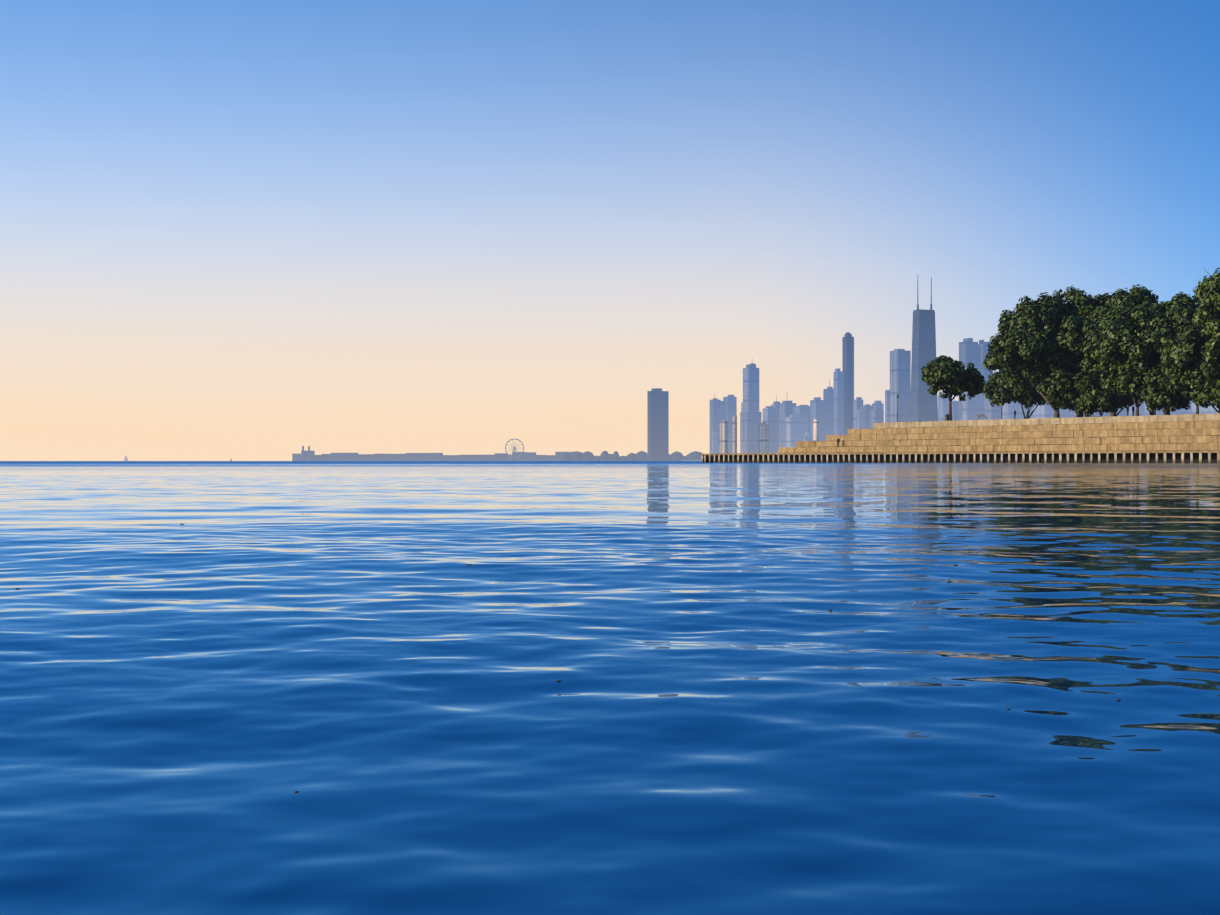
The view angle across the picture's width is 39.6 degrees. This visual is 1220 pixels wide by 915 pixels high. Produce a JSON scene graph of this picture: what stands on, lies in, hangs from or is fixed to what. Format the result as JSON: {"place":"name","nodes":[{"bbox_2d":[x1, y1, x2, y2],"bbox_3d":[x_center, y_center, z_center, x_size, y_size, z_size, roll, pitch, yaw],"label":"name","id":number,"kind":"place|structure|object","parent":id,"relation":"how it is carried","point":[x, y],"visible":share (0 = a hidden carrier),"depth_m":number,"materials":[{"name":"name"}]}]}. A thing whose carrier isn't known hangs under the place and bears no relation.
{"place":"outdoors","nodes":[
{"label":"outdoors","id":0,"kind":"place"},
{"bbox_2d":[0,461,1219,914],"bbox_3d":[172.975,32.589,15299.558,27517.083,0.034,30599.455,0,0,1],"label":"lake water","id":1,"kind":"structure","parent":0,"point":[790,687],"depth_m":2.38,"materials":[{"name":"blue liquid"}]},
{"bbox_2d":[15,564,1119,792],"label":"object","id":2,"kind":"object","parent":1,"relation":"on","point":[559,680],"visible":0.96,"depth_m":2.44,"materials":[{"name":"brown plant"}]},
{"bbox_2d":[701,453,1219,462],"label":"pilings","id":3,"kind":"object","parent":1,"relation":"in","point":[706,458],"visible":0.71,"depth_m":285.61,"materials":[{"name":"concrete"}]},
{"bbox_2d":[701,450,1219,454],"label":"concrete ledge","id":4,"kind":"object","parent":3,"relation":"on","point":[1050,452],"visible":0.9,"depth_m":284.07,"materials":[{"name":"concrete"}]},
{"bbox_2d":[0,0,1219,460],"label":"sky","id":5,"kind":"structure","parent":0,"point":[236,230],"materials":[{"name":"blue"}]},
{"bbox_2d":[563,451,702,460],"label":"shore trees","id":6,"kind":"object","parent":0,"point":[615,456],"visible":0.35,"depth_m":5577.52,"materials":[{"name":"grey plant"}]},
{"bbox_2d":[720,416,818,452],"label":"distant buildings","id":7,"kind":"structure","parent":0,"point":[763,437],"depth_m":4488.45,"materials":[{"name":"stone"}]},
{"bbox_2d":[647,277,937,460],"bbox_3d":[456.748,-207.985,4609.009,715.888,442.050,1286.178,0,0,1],"label":"skyline","id":8,"kind":"structure","parent":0,"point":[923,404]},
{"bbox_2d":[710,338,1126,454],"bbox_3d":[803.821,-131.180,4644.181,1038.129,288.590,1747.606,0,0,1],"label":"distant buildings","id":9,"kind":"structure","parent":0,"point":[827,411],"depth_m":4593.90,"materials":[{"name":"blue glass"}]},
{"bbox_2d":[712,358,1218,452],"bbox_3d":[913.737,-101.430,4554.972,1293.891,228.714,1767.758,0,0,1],"label":"distant buildings","id":10,"kind":"structure","parent":0,"point":[973,408],"depth_m":4036.34,"materials":[{"name":"stone"}]},
{"label":"lake water","id":11,"kind":"structure","parent":0,"visible":0},
{"bbox_2d":[292,446,571,460],"bbox_3d":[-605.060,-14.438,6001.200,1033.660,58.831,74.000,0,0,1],"label":"pier","id":12,"kind":"structure","parent":11,"relation":"on","point":[308,455],"depth_m":5978.69,"materials":[{"name":"grey"}]},
{"bbox_2d":[505,439,523,460],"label":"ferris wheel","id":13,"kind":"object","parent":12,"relation":"on","point":[513,450],"visible":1,"depth_m":5923.87,"materials":[{"name":"silver metal"}]},
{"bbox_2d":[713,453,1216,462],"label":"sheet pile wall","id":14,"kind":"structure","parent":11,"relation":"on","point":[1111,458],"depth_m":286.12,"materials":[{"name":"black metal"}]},
{"bbox_3d":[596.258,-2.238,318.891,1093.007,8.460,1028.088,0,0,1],"label":"park ground","id":15,"kind":"structure","parent":0,"visible":0},
{"bbox_2d":[921,355,984,420],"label":"tree","id":16,"kind":"object","parent":15,"relation":"on","point":[949,376],"visible":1,"depth_m":307.18,"materials":[{"name":"green plant"}]},
{"bbox_2d":[1001,389,1002,418],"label":"lamp post","id":17,"kind":"object","parent":15,"relation":"on","point":[1001,402],"visible":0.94,"depth_m":295.41,"materials":[{"name":"grey metal"}]},
{"bbox_2d":[982,367,1050,418],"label":"tree","id":18,"kind":"object","parent":15,"relation":"on","point":[995,385],"visible":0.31,"depth_m":344.98,"materials":[{"name":"green plant"}]},
{"bbox_2d":[831,420,1219,452],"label":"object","id":19,"kind":"object","parent":15,"relation":"on","point":[1032,444],"depth_m":279.27,"materials":[{"name":"beige stone"}]},
{"bbox_2d":[779,421,1219,452],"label":"revetment blocks","id":20,"kind":"structure","parent":19,"relation":"on","point":[1104,437],"depth_m":281.38,"materials":[{"name":"stone"}]},
{"bbox_2d":[982,285,1107,417],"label":"tree","id":21,"kind":"object","parent":15,"relation":"on","point":[1027,346],"visible":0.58,"depth_m":292.80,"materials":[{"name":"green plant"}]},
{"bbox_2d":[874,413,1219,427],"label":"revetment coping","id":22,"kind":"object","parent":15,"relation":"on","point":[1130,419],"visible":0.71,"depth_m":281.42,"materials":[{"name":"stone"}]},
{"bbox_2d":[1041,370,1102,416],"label":"tree","id":23,"kind":"object","parent":15,"relation":"on","point":[1064,387],"visible":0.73,"depth_m":283.27,"materials":[{"name":"green plant"}]},
{"bbox_2d":[1044,292,1110,416],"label":"tree","id":24,"kind":"object","parent":15,"relation":"on","point":[1082,414],"visible":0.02,"depth_m":310.61,"materials":[{"name":"green plant"}]},
{"bbox_2d":[1036,379,1133,416],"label":"tree","id":25,"kind":"object","parent":15,"relation":"on","point":[1069,405],"depth_m":329.43,"materials":[{"name":"green plant"}]},
{"bbox_2d":[1075,387,1120,416],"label":"shrub","id":26,"kind":"object","parent":15,"relation":"on","point":[1106,401],"visible":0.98,"depth_m":277.86,"materials":[{"name":"green plant"}]},
{"bbox_2d":[1044,284,1158,415],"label":"tree","id":27,"kind":"object","parent":15,"relation":"on","point":[1074,328],"visible":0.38,"depth_m":289.42,"materials":[{"name":"green plant"}]},
{"bbox_2d":[1099,351,1158,415],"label":"tree","id":28,"kind":"object","parent":15,"relation":"on","point":[1122,382],"visible":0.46,"depth_m":272.42,"materials":[{"name":"green plant"}]},
{"bbox_2d":[1103,389,1189,414],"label":"tree","id":29,"kind":"object","parent":15,"relation":"on","point":[1125,399],"depth_m":319.54,"materials":[{"name":"green plant"}]},
{"bbox_2d":[1085,300,1219,414],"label":"tree","id":30,"kind":"object","parent":15,"relation":"on","point":[1141,334],"visible":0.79,"depth_m":268.73,"materials":[{"name":"green plant"}]},
{"bbox_2d":[1140,384,1190,414],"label":"shrub","id":31,"kind":"object","parent":15,"relation":"on","point":[1154,396],"visible":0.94,"depth_m":266.48,"materials":[{"name":"green plant"}]},
{"bbox_2d":[1149,292,1200,324],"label":"tree","id":32,"kind":"object","parent":15,"relation":"on","point":[1183,299],"visible":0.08,"depth_m":275.48,"materials":[{"name":"green plant"}]},
{"bbox_2d":[1157,357,1219,413],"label":"tree","id":33,"kind":"object","parent":15,"relation":"on","point":[1174,379],"visible":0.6,"depth_m":262.89,"materials":[{"name":"green plant"}]},
{"bbox_2d":[1185,394,1219,412],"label":"tree","id":34,"kind":"object","parent":15,"relation":"on","point":[1189,398],"depth_m":312.42,"materials":[{"name":"green plant"}]},
{"bbox_2d":[1191,268,1219,358],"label":"tree","id":35,"kind":"object","parent":15,"relation":"on","point":[1206,297],"visible":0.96,"depth_m":255.16,"materials":[{"name":"green plant"}]},
{"bbox_2d":[1194,379,1219,408],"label":"shrub","id":36,"kind":"object","parent":15,"relation":"on","point":[1211,392],"visible":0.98,"depth_m":258.55,"materials":[{"name":"green plant"}]}
]}

